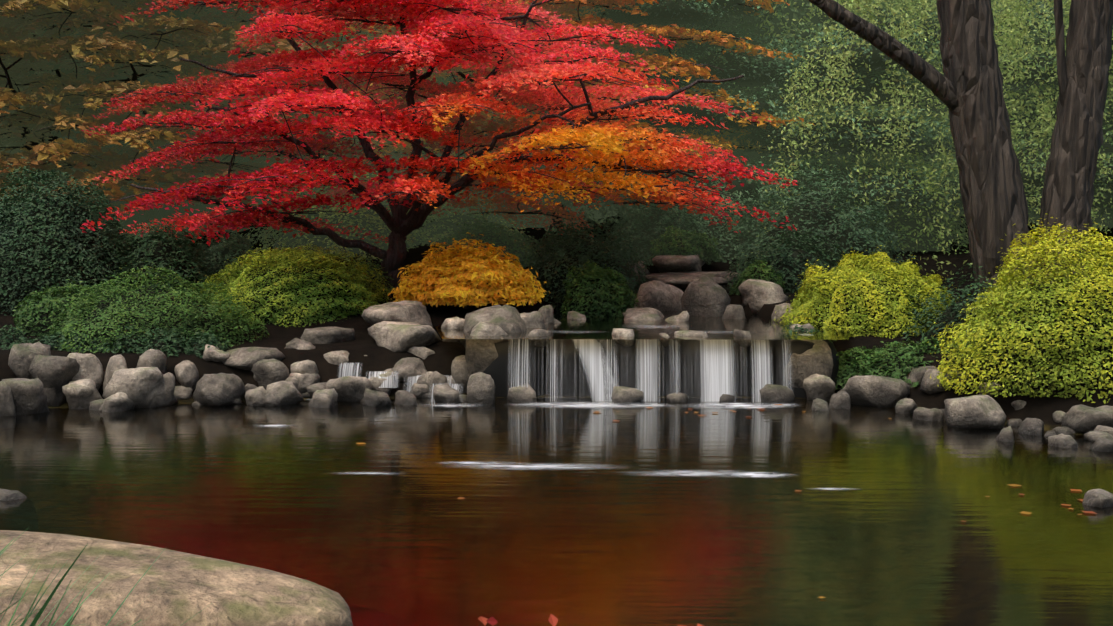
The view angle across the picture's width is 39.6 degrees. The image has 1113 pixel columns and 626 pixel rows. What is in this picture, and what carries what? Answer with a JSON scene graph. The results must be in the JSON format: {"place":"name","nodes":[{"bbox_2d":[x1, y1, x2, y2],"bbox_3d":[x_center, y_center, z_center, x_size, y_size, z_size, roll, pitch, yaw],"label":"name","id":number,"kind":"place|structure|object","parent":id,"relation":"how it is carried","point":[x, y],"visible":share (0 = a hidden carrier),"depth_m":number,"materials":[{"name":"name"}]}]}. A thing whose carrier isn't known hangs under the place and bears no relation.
{"place":"outdoors","nodes":[
{"label":"outdoors","id":0,"kind":"place"},
{"bbox_2d":[0,397,1112,625],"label":"pond water","id":1,"kind":"structure","parent":0,"point":[632,535],"depth_m":8.08,"materials":[{"name":"brown liquid"}]},
{"bbox_2d":[0,527,211,625],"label":"grass tuft","id":2,"kind":"object","parent":1,"relation":"on","point":[37,616],"visible":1,"depth_m":3.88,"materials":[{"name":"green plant"}]},
{"bbox_2d":[256,325,859,490],"bbox_3d":[-0.129,0.536,11.023,4.053,0.485,5.010,0,5,1],"label":"foam","id":3,"kind":"object","parent":1,"relation":"on","point":[642,405],"visible":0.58,"depth_m":9.39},
{"bbox_2d":[477,614,702,625],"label":"red leaves","id":4,"kind":"object","parent":1,"relation":"on","point":[552,620],"visible":1,"depth_m":5.48,"materials":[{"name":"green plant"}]},
{"bbox_2d":[357,404,1096,597],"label":"floating leaves","id":5,"kind":"object","parent":1,"relation":"on","point":[1023,512],"visible":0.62,"depth_m":8.51,"materials":[{"name":"orange plant"}]},
{"bbox_2d":[0,198,1112,434],"bbox_3d":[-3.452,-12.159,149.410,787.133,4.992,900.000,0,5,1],"label":"ground","id":6,"kind":"structure","parent":0,"point":[368,354],"depth_m":12.83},
{"bbox_2d":[0,530,352,625],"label":"boulder","id":7,"kind":"object","parent":6,"relation":"on","point":[186,586],"visible":0.96,"depth_m":5.34,"materials":[{"name":"beige stone"}]},
{"bbox_2d":[0,0,813,215],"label":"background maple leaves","id":8,"kind":"object","parent":6,"relation":"on","point":[30,49],"visible":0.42,"depth_m":17.69,"materials":[{"name":"plant"}]},
{"bbox_2d":[80,0,797,245],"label":"red maple leaves","id":9,"kind":"object","parent":6,"relation":"on","point":[590,134],"visible":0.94,"depth_m":14.38,"materials":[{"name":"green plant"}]},
{"bbox_2d":[383,232,549,307],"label":"broadleaf shrubs","id":10,"kind":"object","parent":6,"relation":"on","point":[506,280],"visible":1,"depth_m":14.13,"materials":[{"name":"yellow plant"}]},
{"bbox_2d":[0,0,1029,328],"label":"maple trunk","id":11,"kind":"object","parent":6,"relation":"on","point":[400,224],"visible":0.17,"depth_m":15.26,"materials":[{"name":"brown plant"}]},
{"bbox_2d":[0,147,1112,403],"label":"shrubs","id":12,"kind":"object","parent":6,"relation":"on","point":[66,283],"visible":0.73,"depth_m":14.15,"materials":[{"name":"green plant"}]},
{"bbox_2d":[0,254,1112,507],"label":"rocks","id":13,"kind":"object","parent":6,"relation":"on","point":[46,380],"visible":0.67,"depth_m":12.03,"materials":[{"name":"grey stone"}]},
{"bbox_2d":[12,0,1112,243],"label":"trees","id":14,"kind":"object","parent":6,"relation":"on","point":[158,212],"visible":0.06,"depth_m":19.68,"materials":[{"name":"green plant"}]},
{"bbox_2d":[339,339,793,401],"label":"waterfall streams","id":15,"kind":"object","parent":6,"relation":"on","point":[717,378],"visible":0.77,"depth_m":12.19,"materials":[{"name":"liquid"}]},
{"bbox_2d":[435,306,850,339],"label":"pool water","id":16,"kind":"structure","parent":6,"relation":"on","point":[758,327],"depth_m":13.01,"materials":[{"name":"grey liquid"}]},
{"bbox_2d":[465,321,833,403],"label":"waterfall rocks","id":17,"kind":"object","parent":6,"relation":"on","point":[481,355],"visible":0.4,"depth_m":12.31,"materials":[{"name":"grey stone"}]},
{"bbox_2d":[483,339,838,397],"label":"rock wall","id":18,"kind":"structure","parent":6,"relation":"on","point":[498,370],"depth_m":12.38,"materials":[{"name":"black"}]},
{"bbox_2d":[438,0,1112,223],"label":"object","id":19,"kind":"object","parent":6,"relation":"on","point":[760,70],"visible":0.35,"depth_m":18.18,"materials":[{"name":"green plant"}]},
{"bbox_2d":[741,0,1112,301],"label":"foliage","id":20,"kind":"object","parent":6,"relation":"on","point":[966,89],"depth_m":13.95,"materials":[{"name":"green plant"}]}
]}

